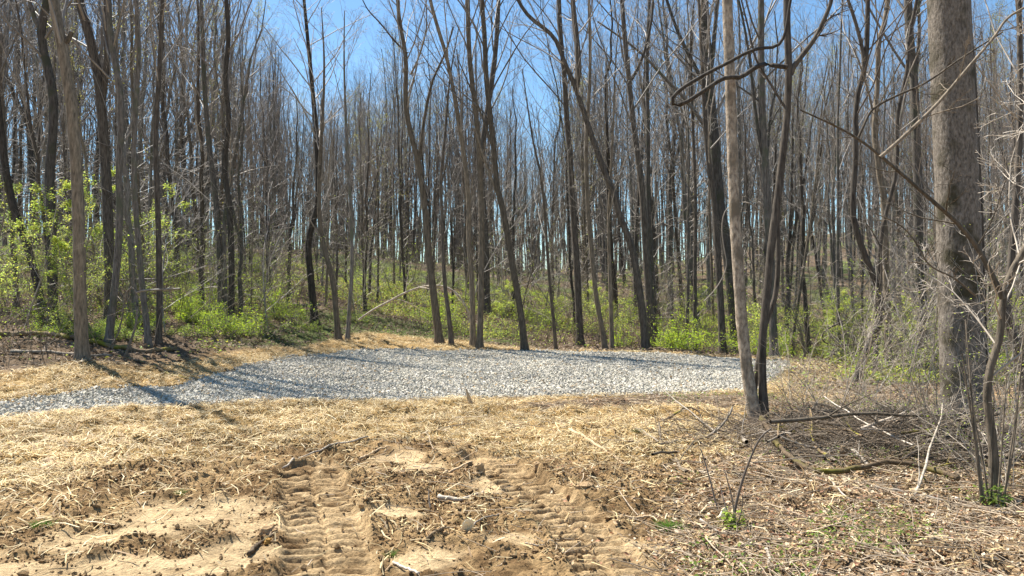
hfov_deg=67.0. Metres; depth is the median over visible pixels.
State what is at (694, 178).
thin tree
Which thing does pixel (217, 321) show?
shrub
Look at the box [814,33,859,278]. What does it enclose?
bare tree
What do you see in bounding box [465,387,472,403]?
splintered stake
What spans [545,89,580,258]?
bare tree
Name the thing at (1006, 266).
bare shrub
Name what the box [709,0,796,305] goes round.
bare tree
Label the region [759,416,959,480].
fallen branch
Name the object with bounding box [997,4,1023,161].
bare tree
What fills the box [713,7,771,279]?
bare tree
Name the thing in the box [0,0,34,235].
bare tree
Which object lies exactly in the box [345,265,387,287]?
shrub
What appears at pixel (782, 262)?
bare tree
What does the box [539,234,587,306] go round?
bare shrub
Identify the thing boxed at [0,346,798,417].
gravel
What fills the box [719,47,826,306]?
bare tree
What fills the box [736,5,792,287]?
bare tree
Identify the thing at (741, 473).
stick
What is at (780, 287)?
bare shrub
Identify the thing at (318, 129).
bare tree
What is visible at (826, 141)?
bare tree
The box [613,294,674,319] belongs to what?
shrub
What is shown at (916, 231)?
bare shrub
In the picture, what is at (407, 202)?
bare tree
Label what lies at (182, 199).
bare shrub
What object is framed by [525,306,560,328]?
shrub
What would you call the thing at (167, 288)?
broken branch
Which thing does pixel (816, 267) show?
bare tree
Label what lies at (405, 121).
bare tree
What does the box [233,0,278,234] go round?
bare tree
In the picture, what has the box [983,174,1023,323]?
bare shrub
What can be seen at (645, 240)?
dark tree
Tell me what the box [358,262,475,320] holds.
arched branch
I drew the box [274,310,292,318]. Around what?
shrub
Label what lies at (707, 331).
shrub
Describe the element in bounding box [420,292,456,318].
shrub
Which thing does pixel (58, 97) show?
bare tree
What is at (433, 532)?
stick
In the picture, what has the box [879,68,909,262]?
bare tree
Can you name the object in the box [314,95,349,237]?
bare tree
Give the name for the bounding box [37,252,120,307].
shrub
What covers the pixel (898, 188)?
overhanging branches
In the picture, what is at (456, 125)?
bare tree
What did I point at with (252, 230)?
bare tree
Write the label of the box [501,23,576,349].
thin tree
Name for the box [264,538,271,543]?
stone
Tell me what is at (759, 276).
bare tree
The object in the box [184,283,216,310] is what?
shrub
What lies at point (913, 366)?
bare shrub
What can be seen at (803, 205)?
bare tree
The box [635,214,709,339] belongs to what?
bare shrub
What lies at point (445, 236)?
bare tree
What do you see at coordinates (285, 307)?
shrub
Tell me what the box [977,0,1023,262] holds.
bare tree
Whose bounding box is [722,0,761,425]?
pale tree
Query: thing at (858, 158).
bare tree
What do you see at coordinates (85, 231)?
bare shrub
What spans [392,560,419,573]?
stick
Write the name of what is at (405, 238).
bare tree
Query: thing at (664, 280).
bare shrub
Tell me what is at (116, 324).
shrub
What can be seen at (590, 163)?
bare tree
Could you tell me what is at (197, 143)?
bare tree
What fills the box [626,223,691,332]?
bare shrub
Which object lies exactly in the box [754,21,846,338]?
bare tree
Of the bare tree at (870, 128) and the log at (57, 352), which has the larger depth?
the bare tree at (870, 128)
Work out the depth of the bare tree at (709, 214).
37.30 m
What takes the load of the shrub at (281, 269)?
on the ground at (296, 480)
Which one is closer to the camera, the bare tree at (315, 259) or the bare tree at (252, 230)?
the bare tree at (252, 230)
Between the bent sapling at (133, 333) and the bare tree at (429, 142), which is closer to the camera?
the bent sapling at (133, 333)
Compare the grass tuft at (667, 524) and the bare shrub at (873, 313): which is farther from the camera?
the bare shrub at (873, 313)
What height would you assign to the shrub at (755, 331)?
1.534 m
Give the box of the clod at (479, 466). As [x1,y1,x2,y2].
[473,462,484,472]
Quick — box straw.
[0,330,1023,574]
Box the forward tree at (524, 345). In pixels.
[394,0,529,350]
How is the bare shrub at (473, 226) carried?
on the ground at (296, 480)
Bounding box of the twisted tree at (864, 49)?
[840,0,1013,382]
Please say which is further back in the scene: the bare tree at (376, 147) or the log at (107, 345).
the bare tree at (376, 147)
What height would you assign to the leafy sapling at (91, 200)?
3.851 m
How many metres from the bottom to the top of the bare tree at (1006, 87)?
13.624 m
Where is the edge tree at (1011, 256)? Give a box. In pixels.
[920,0,1023,409]
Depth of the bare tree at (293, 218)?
26.40 m
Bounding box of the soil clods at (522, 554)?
[0,424,1023,575]
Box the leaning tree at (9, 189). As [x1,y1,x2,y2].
[0,0,46,315]
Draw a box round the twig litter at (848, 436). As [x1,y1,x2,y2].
[254,368,1023,575]
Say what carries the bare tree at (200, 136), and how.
on the ground at (296, 480)
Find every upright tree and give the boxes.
[633,0,784,354]
[648,0,863,357]
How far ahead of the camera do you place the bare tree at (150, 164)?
25.36 m
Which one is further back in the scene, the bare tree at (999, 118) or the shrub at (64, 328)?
the bare tree at (999, 118)
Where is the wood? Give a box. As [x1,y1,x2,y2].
[0,12,1023,288]
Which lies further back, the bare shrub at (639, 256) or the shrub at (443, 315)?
the bare shrub at (639, 256)
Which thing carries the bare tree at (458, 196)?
on the ground at (296, 480)
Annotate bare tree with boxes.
[0,0,24,226]
[0,0,25,162]
[0,0,33,260]
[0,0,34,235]
[0,0,55,307]
[0,0,73,287]
[0,0,96,245]
[0,1,49,233]
[0,34,26,245]
[2,0,56,248]
[2,0,89,235]
[2,0,109,244]
[5,23,36,232]
[6,0,93,227]
[6,1,38,220]
[6,6,35,233]
[6,7,93,206]
[11,0,99,237]
[13,0,98,262]
[21,0,97,227]
[21,0,103,290]
[25,0,101,226]
[27,1,129,236]
[34,0,103,303]
[39,0,122,250]
[39,0,169,322]
[39,19,94,235]
[48,0,173,256]
[56,0,135,239]
[57,5,92,234]
[60,11,99,217]
[70,0,169,300]
[71,4,129,248]
[73,0,128,169]
[77,1,154,256]
[78,0,149,217]
[82,0,193,209]
[85,4,173,239]
[88,7,145,231]
[95,0,174,254]
[111,0,221,278]
[111,0,234,273]
[119,0,191,271]
[120,0,185,238]
[122,0,195,262]
[123,0,221,255]
[124,0,190,284]
[128,7,173,244]
[133,0,245,248]
[142,0,220,236]
[142,0,256,256]
[146,0,199,248]
[148,0,237,225]
[152,0,261,312]
[154,1,231,260]
[170,0,286,285]
[172,0,253,236]
[174,0,241,246]
[179,0,292,246]
[185,0,237,273]
[191,12,274,320]
[193,10,258,247]
[195,13,274,280]
[195,46,260,256]
[208,27,309,290]
[212,3,266,243]
[213,49,258,244]
[220,9,264,248]
[221,2,261,235]
[228,60,266,274]
[229,93,283,311]
[232,52,276,250]
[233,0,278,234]
[233,108,270,270]
[242,16,300,249]
[243,97,285,263]
[245,19,293,247]
[246,39,299,266]
[247,72,290,274]
[249,70,304,264]
[251,33,299,253]
[257,21,309,249]
[257,80,328,302]
[257,90,288,250]
[261,34,301,247]
[265,116,291,250]
[277,64,319,282]
[284,88,357,306]
[285,71,343,249]
[285,89,312,264]
[289,92,308,248]
[292,88,328,232]
[298,96,346,269]
[298,104,330,237]
[299,54,340,258]
[309,96,347,287]
[310,79,344,274]
[310,93,343,250]
[310,104,352,264]
[311,119,339,230]
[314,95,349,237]
[319,85,366,298]
[323,86,383,280]
[323,92,402,314]
[325,149,349,254]
[329,77,369,252]
[334,92,357,246]
[335,60,369,268]
[339,85,373,263]
[340,54,403,252]
[340,88,370,251]
[341,61,384,304]
[341,71,396,274]
[342,75,372,254]
[342,80,412,293]
[343,71,368,236]
[344,96,374,261]
[346,53,387,244]
[351,113,405,302]
[354,105,379,268]
[356,1,443,283]
[361,103,390,231]
[365,25,406,259]
[367,68,412,258]
[370,12,416,299]
[375,23,426,244]
[375,98,428,280]
[378,29,421,277]
[378,97,405,251]
[384,69,424,259]
[388,78,421,250]
[400,67,438,260]
[401,11,452,291]
[405,97,451,263]
[406,91,473,300]
[407,9,502,289]
[417,47,448,250]
[422,98,483,312]
[423,47,481,266]
[425,67,448,262]
[427,62,462,262]
[431,29,475,268]
[431,101,456,264]
[433,53,529,293]
[433,84,490,254]
[445,62,473,253]
[451,14,493,304]
[454,45,491,271]
[467,69,518,278]
[473,83,509,255]
[478,58,526,291]
[479,40,535,276]
[482,65,553,312]
[485,105,534,285]
[491,90,532,270]
[495,80,521,222]
[500,127,561,280]
[502,122,541,286]
[505,0,602,284]
[507,163,528,290]
[517,79,558,265]
[521,33,577,298]
[523,148,559,276]
[540,57,586,324]
[541,119,565,273]
[542,73,621,281]
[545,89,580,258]
[545,123,590,296]
[547,35,602,269]
[547,68,616,286]
[548,13,627,307]
[550,0,603,275]
[552,74,610,312]
[553,0,645,318]
[561,49,611,265]
[565,47,617,240]
[569,46,612,280]
[571,24,640,285]
[572,64,611,257]
[580,0,686,316]
[581,23,639,300]
[583,13,623,253]
[588,20,644,274]
[590,22,664,293]
[591,37,667,309]
[592,0,725,323]
[600,0,680,332]
[606,0,686,318]
[609,0,721,322]
[615,56,682,275]
[616,3,684,267]
[619,0,737,336]
[633,0,717,286]
[650,67,690,261]
[651,1,736,312]
[653,87,679,276]
[660,1,717,343]
[661,23,724,270]
[662,7,726,262]
[663,45,725,277]
[664,21,751,322]
[673,37,752,308]
[693,14,748,268]
[704,11,775,264]
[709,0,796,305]
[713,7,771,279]
[717,42,778,311]
[718,7,773,294]
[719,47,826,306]
[719,58,771,325]
[720,0,824,322]
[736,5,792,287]
[737,19,803,298]
[744,58,771,271]
[744,69,780,247]
[746,42,803,251]
[748,10,801,307]
[748,21,798,292]
[750,62,806,252]
[751,2,855,355]
[751,49,795,253]
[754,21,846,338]
[766,1,836,309]
[766,63,818,298]
[768,50,825,321]
[771,48,840,317]
[777,72,831,315]
[781,25,830,250]
[785,24,865,356]
[796,100,830,294]
[802,70,842,289]
[804,29,871,292]
[806,49,850,260]
[809,1,910,311]
[810,12,855,258]
[812,50,842,268]
[814,2,880,330]
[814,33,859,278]
[819,39,890,266]
[823,22,922,341]
[835,43,871,281]
[841,5,891,254]
[849,0,930,335]
[853,62,889,255]
[855,32,930,300]
[858,65,919,283]
[860,73,928,364]
[863,10,931,287]
[866,1,930,318]
[867,70,921,259]
[872,38,923,295]
[873,0,934,312]
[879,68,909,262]
[881,88,921,292]
[882,7,1008,339]
[890,34,936,272]
[891,56,934,301]
[894,75,936,342]
[896,22,931,175]
[898,4,1003,328]
[899,27,936,298]
[906,64,932,254]
[914,30,990,153]
[921,40,993,316]
[921,51,988,193]
[922,14,1020,233]
[972,0,1023,277]
[972,0,1023,353]
[972,1,1008,180]
[973,1,1013,290]
[973,20,1002,210]
[976,1,1022,307]
[976,1,1023,317]
[976,15,1023,342]
[976,22,992,249]
[976,37,1010,262]
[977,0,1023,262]
[977,3,1023,282]
[977,35,1013,235]
[977,41,1006,280]
[978,56,1023,331]
[979,13,1023,265]
[981,7,1023,177]
[987,16,1023,257]
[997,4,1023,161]
[1006,87,1023,338]
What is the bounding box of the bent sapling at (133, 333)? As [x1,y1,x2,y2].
[106,267,154,359]
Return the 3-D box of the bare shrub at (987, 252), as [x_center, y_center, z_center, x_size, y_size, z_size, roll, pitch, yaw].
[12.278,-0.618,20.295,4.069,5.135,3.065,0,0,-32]
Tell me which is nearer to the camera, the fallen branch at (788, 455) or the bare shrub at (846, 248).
the fallen branch at (788, 455)
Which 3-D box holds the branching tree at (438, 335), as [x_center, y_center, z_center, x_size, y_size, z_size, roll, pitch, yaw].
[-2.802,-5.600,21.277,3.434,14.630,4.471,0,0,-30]
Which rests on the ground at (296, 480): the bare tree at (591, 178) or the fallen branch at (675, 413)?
the bare tree at (591, 178)
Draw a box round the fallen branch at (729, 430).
[713,413,746,441]
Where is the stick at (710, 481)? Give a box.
[700,449,718,511]
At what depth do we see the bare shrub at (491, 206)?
34.63 m
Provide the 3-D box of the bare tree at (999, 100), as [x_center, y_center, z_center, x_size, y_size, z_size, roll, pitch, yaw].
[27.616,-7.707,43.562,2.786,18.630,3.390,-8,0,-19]
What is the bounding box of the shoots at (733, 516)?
[705,428,771,530]
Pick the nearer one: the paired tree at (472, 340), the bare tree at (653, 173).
the paired tree at (472, 340)
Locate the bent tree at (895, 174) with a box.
[777,0,996,375]
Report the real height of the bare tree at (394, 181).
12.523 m
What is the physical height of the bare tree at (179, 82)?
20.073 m
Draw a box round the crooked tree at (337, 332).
[254,0,378,340]
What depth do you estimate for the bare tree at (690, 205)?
41.54 m
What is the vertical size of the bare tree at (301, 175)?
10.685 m
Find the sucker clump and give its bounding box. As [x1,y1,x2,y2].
[959,319,1023,506]
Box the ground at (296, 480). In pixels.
[0,228,1023,575]
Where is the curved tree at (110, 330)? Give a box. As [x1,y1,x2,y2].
[9,0,163,343]
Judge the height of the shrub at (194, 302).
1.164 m
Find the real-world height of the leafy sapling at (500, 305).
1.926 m
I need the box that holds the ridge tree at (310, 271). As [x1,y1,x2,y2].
[231,0,384,325]
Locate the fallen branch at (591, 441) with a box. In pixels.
[567,428,624,464]
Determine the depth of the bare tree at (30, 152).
40.25 m
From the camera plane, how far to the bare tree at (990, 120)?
24.23 m
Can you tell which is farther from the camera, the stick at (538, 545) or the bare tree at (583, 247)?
the bare tree at (583, 247)
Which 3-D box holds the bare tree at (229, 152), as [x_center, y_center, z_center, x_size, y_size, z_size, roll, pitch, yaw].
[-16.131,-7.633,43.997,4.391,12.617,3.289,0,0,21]
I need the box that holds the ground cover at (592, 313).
[0,241,1023,575]
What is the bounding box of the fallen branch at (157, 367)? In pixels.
[127,357,195,379]
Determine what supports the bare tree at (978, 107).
on the ground at (296, 480)
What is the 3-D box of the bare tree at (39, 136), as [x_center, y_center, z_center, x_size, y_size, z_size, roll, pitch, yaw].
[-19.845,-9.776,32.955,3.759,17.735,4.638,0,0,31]
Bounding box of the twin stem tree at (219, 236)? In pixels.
[140,0,285,318]
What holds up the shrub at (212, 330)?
on the ground at (296, 480)
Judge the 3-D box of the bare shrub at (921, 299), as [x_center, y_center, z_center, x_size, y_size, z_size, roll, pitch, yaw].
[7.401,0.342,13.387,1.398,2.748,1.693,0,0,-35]
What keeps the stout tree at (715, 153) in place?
on the ground at (296, 480)
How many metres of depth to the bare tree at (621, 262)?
57.76 m
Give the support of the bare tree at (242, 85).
on the ground at (296, 480)
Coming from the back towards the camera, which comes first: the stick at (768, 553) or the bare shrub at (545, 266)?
the bare shrub at (545, 266)
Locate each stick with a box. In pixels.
[246,533,272,555]
[282,436,367,468]
[359,446,386,459]
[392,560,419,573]
[426,526,453,539]
[437,491,484,501]
[439,461,471,477]
[473,513,510,526]
[525,539,556,545]
[620,514,651,518]
[699,469,791,474]
[699,518,754,541]
[700,449,718,511]
[732,540,770,547]
[755,567,847,570]
[764,547,771,565]
[828,477,851,501]
[873,536,912,564]
[875,485,1018,514]
[955,497,985,503]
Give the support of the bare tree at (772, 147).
on the ground at (296, 480)
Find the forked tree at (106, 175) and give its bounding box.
[26,0,132,323]
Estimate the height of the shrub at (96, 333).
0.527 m
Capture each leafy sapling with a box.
[0,175,37,293]
[0,177,105,327]
[28,222,111,331]
[56,168,127,304]
[98,181,195,314]
[483,279,529,335]
[572,281,625,336]
[668,285,710,338]
[810,300,848,361]
[812,289,864,354]
[824,290,883,352]
[881,295,935,365]
[987,289,1023,366]
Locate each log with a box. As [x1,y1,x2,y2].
[0,330,176,352]
[10,330,69,338]
[10,349,112,356]
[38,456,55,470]
[186,269,216,284]
[235,291,320,306]
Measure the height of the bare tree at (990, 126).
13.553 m
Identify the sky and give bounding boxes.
[0,0,1023,269]
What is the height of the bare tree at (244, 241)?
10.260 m
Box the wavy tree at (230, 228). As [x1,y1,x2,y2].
[141,0,256,322]
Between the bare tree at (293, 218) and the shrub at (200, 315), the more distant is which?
the bare tree at (293, 218)
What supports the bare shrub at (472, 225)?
on the ground at (296, 480)
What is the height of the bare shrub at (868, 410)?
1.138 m
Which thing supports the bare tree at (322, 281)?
on the ground at (296, 480)
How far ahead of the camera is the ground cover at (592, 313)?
24.82 m
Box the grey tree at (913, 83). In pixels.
[864,0,929,370]
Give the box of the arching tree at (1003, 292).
[791,6,1023,497]
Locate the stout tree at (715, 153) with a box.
[597,0,780,353]
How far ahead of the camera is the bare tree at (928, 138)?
30.86 m
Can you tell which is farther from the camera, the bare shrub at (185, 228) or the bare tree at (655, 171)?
the bare tree at (655, 171)
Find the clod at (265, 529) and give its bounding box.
[257,524,275,534]
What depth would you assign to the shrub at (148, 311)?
19.06 m
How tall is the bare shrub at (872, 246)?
5.363 m
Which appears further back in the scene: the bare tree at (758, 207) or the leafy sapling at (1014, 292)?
the bare tree at (758, 207)
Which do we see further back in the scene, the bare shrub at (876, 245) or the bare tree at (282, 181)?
the bare tree at (282, 181)
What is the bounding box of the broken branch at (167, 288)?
[136,287,180,293]
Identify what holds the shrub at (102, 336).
on the ground at (296, 480)
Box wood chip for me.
[459,518,473,532]
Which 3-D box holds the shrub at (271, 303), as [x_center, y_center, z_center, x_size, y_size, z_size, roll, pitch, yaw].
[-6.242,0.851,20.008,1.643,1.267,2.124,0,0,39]
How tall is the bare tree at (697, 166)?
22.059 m
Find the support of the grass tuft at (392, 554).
on the ground at (296, 480)
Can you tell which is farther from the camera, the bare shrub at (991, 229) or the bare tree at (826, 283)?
the bare tree at (826, 283)
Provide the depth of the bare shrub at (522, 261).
24.71 m
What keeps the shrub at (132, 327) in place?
on the ground at (296, 480)
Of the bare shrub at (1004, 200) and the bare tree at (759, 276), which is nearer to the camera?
the bare shrub at (1004, 200)
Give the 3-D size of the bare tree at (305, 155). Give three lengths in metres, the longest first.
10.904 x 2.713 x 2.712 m
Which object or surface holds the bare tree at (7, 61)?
on the ground at (296, 480)
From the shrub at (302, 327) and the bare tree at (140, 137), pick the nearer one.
the shrub at (302, 327)
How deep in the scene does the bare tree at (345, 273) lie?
34.57 m
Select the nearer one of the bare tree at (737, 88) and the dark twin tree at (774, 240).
the dark twin tree at (774, 240)
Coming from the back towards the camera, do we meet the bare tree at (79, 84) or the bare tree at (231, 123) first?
the bare tree at (231, 123)
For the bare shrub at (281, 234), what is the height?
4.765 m
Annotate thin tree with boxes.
[400,6,511,344]
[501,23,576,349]
[517,0,653,349]
[635,0,743,351]
[742,35,863,356]
[780,0,903,362]
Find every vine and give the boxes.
[704,202,759,301]
[822,320,858,345]
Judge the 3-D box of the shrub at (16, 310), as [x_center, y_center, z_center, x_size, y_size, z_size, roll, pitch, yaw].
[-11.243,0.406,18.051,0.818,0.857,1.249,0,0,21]
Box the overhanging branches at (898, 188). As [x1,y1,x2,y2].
[792,56,1023,342]
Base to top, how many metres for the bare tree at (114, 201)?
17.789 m
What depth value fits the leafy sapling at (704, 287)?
27.24 m
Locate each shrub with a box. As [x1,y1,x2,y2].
[0,290,46,318]
[2,162,128,317]
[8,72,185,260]
[26,313,63,337]
[29,317,61,326]
[33,322,71,336]
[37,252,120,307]
[42,138,144,261]
[55,170,164,300]
[56,317,89,327]
[59,307,88,319]
[69,324,105,339]
[85,164,165,267]
[87,245,176,291]
[89,321,105,329]
[89,323,140,334]
[92,316,116,327]
[92,325,136,340]
[94,134,252,285]
[112,152,232,331]
[114,327,143,340]
[115,295,169,322]
[117,301,169,331]
[118,313,142,325]
[147,186,246,294]
[150,250,193,278]
[152,282,216,312]
[160,144,215,284]
[161,163,224,248]
[163,323,206,336]
[164,167,251,279]
[168,195,257,321]
[173,287,200,310]
[173,297,222,321]
[175,297,224,322]
[183,301,263,335]
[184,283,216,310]
[186,177,261,263]
[187,312,212,322]
[190,179,240,279]
[190,299,215,322]
[193,306,253,338]
[197,316,236,327]
[199,318,224,327]
[217,303,267,337]
[219,298,300,336]
[222,168,314,331]
[226,204,264,260]
[234,183,274,267]
[234,214,289,311]
[237,316,257,327]
[243,308,269,318]
[244,208,291,277]
[246,177,336,291]
[246,290,322,321]
[247,271,300,318]
[250,279,274,286]
[254,260,303,282]
[255,167,357,298]
[256,183,370,315]
[265,199,307,272]
[267,292,293,312]
[269,163,356,293]
[271,219,304,289]
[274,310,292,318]
[284,305,302,313]
[293,311,309,319]
[297,320,323,330]
[308,209,383,301]
[315,188,397,314]
[339,309,369,321]
[344,209,391,291]
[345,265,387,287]
[359,208,409,282]
[399,229,441,305]
[404,167,495,294]
[405,159,474,281]
[405,294,458,328]
[409,167,516,291]
[410,232,451,291]
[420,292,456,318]
[428,157,509,305]
[430,307,466,326]
[447,195,560,337]
[448,157,585,324]
[453,148,538,294]
[454,280,505,298]
[472,207,543,314]
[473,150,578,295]
[476,289,510,312]
[485,134,597,337]
[487,196,542,304]
[504,290,572,318]
[520,177,593,310]
[523,231,561,296]
[524,299,562,322]
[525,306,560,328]
[533,203,604,311]
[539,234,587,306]
[556,227,606,295]
[582,291,607,315]
[583,282,627,310]
[586,297,633,341]
[601,222,675,307]
[603,309,639,330]
[607,319,634,346]
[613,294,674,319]
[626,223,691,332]
[626,247,683,328]
[627,233,686,326]
[627,316,699,347]
[634,257,683,329]
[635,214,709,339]
[650,329,686,349]
[653,308,703,349]
[656,322,689,342]
[660,316,736,352]
[697,313,758,352]
[697,320,726,340]
[701,316,797,354]
[709,223,813,356]
[712,218,821,356]
[724,234,791,328]
[745,253,762,319]
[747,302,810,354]
[748,279,919,409]
[749,307,803,350]
[750,326,792,357]
[752,310,853,412]
[760,202,850,357]
[781,197,900,338]
[783,308,847,345]
[787,99,1002,319]
[790,331,855,358]
[793,176,933,346]
[799,155,991,314]
[799,212,926,328]
[800,247,938,401]
[804,150,937,361]
[811,316,867,344]
[814,260,939,405]
[821,181,936,378]
[825,169,996,338]
[844,224,937,358]
[845,115,1006,373]
[845,210,983,346]
[845,270,937,406]
[847,339,943,437]
[857,323,938,370]
[863,232,934,293]
[867,211,991,313]
[870,164,1023,347]
[876,307,1023,472]
[878,274,1023,413]
[883,237,990,379]
[883,269,1017,431]
[890,230,933,312]
[891,240,936,340]
[892,179,1023,340]
[892,296,1023,349]
[893,124,1023,370]
[895,129,1015,317]
[896,138,1023,378]
[898,270,938,358]
[905,362,1023,492]
[928,206,1023,462]
[929,205,1023,368]
[934,212,1023,333]
[982,136,1023,348]
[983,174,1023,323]
[984,206,1023,359]
[989,351,1012,375]
[991,235,1023,337]
[993,225,1023,308]
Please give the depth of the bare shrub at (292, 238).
36.72 m
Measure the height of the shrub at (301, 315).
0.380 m
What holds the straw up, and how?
on the ground at (296, 480)
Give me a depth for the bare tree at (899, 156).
48.97 m
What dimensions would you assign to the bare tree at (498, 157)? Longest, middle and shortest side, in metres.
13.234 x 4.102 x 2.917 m
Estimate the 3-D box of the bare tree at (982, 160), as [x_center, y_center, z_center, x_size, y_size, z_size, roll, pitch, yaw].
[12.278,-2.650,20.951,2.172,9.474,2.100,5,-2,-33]
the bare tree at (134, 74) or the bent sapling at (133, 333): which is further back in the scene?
the bare tree at (134, 74)
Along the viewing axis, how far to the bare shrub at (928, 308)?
19.36 m
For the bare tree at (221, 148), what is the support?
on the ground at (296, 480)
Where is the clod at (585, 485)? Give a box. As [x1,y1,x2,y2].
[575,481,597,490]
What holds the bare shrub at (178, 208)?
on the ground at (296, 480)
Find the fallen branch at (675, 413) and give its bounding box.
[664,407,698,421]
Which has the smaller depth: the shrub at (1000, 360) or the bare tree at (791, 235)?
the shrub at (1000, 360)
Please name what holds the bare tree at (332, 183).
on the ground at (296, 480)
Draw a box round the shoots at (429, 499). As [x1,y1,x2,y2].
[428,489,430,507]
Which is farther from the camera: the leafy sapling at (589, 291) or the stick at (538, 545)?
the leafy sapling at (589, 291)
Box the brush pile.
[632,355,1023,525]
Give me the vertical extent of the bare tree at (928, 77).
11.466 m
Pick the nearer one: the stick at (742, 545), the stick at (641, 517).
the stick at (742, 545)
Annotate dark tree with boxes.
[471,0,596,346]
[472,0,572,314]
[548,0,773,348]
[973,40,987,364]
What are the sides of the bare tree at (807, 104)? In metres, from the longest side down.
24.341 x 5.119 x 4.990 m
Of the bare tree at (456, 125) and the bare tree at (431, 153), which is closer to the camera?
the bare tree at (431, 153)
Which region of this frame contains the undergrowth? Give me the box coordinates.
[0,193,1023,378]
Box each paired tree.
[360,0,515,348]
[384,0,491,347]
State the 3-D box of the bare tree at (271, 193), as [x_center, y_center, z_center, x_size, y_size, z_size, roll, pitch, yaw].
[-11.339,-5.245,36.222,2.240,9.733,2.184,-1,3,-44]
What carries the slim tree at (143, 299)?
on the ground at (296, 480)
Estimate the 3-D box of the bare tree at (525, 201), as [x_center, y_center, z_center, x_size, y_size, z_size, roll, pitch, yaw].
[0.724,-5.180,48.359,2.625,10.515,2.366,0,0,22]
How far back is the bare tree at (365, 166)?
51.47 m
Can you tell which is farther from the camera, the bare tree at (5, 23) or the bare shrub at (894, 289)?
the bare tree at (5, 23)
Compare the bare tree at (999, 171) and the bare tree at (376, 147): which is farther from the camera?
the bare tree at (376, 147)
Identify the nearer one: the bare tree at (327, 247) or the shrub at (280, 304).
the shrub at (280, 304)
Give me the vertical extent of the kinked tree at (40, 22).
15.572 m
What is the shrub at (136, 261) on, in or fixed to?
on the ground at (296, 480)
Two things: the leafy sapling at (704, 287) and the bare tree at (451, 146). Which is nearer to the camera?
the leafy sapling at (704, 287)
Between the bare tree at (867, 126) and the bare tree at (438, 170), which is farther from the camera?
the bare tree at (438, 170)
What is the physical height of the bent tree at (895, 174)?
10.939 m
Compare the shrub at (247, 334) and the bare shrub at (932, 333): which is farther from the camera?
the shrub at (247, 334)
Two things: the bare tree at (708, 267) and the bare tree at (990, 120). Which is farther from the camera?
the bare tree at (708, 267)
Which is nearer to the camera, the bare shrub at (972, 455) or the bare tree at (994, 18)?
the bare shrub at (972, 455)
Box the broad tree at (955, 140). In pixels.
[926,0,985,428]
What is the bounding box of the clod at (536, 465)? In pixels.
[533,461,539,469]
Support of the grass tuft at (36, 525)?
on the ground at (296, 480)
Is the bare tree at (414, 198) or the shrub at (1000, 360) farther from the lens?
the bare tree at (414, 198)
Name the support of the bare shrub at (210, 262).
on the ground at (296, 480)
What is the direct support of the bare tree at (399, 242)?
on the ground at (296, 480)
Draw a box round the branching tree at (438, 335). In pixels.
[361,0,465,344]
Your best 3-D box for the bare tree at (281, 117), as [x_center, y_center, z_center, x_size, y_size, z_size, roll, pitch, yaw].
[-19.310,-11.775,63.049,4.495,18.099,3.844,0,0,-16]
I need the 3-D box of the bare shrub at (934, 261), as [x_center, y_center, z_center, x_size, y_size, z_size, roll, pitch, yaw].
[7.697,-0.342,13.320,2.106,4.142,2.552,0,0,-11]
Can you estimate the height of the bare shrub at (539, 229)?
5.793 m
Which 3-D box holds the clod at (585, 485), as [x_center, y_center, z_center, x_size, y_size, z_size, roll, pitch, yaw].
[0.570,1.567,6.035,0.163,0.112,0.131,0,0,-41]
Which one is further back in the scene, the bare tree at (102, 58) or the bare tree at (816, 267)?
the bare tree at (816, 267)
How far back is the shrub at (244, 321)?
20.97 m
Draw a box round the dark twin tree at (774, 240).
[671,0,855,423]
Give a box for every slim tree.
[70,0,189,347]
[126,0,217,345]
[286,0,386,339]
[520,0,721,343]
[521,0,657,349]
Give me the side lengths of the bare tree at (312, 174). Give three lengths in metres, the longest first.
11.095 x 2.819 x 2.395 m
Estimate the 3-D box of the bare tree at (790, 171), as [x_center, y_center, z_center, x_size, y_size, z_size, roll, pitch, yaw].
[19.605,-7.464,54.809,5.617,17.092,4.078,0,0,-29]
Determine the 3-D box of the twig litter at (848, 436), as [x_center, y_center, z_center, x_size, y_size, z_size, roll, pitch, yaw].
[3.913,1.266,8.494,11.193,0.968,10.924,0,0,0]
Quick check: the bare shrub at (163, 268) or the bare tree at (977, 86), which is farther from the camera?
the bare tree at (977, 86)
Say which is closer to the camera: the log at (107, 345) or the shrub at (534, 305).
the log at (107, 345)
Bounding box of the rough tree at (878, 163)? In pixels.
[809,0,1007,368]
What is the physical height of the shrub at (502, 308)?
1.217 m
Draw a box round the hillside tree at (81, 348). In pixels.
[48,0,91,360]
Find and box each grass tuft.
[28,517,57,528]
[165,488,189,495]
[382,549,398,558]
[652,518,688,532]
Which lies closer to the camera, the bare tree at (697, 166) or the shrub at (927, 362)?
the shrub at (927, 362)
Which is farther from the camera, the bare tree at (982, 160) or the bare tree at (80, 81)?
the bare tree at (80, 81)
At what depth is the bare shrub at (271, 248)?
31.12 m
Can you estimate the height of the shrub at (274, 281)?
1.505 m
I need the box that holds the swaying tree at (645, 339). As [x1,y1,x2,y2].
[506,0,651,349]
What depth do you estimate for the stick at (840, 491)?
6.10 m
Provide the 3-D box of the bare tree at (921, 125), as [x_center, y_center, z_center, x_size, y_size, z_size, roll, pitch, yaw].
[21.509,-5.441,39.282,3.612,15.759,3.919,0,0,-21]
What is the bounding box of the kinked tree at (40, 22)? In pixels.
[0,0,154,328]
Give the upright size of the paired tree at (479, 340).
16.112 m
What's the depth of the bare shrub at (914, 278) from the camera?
22.90 m

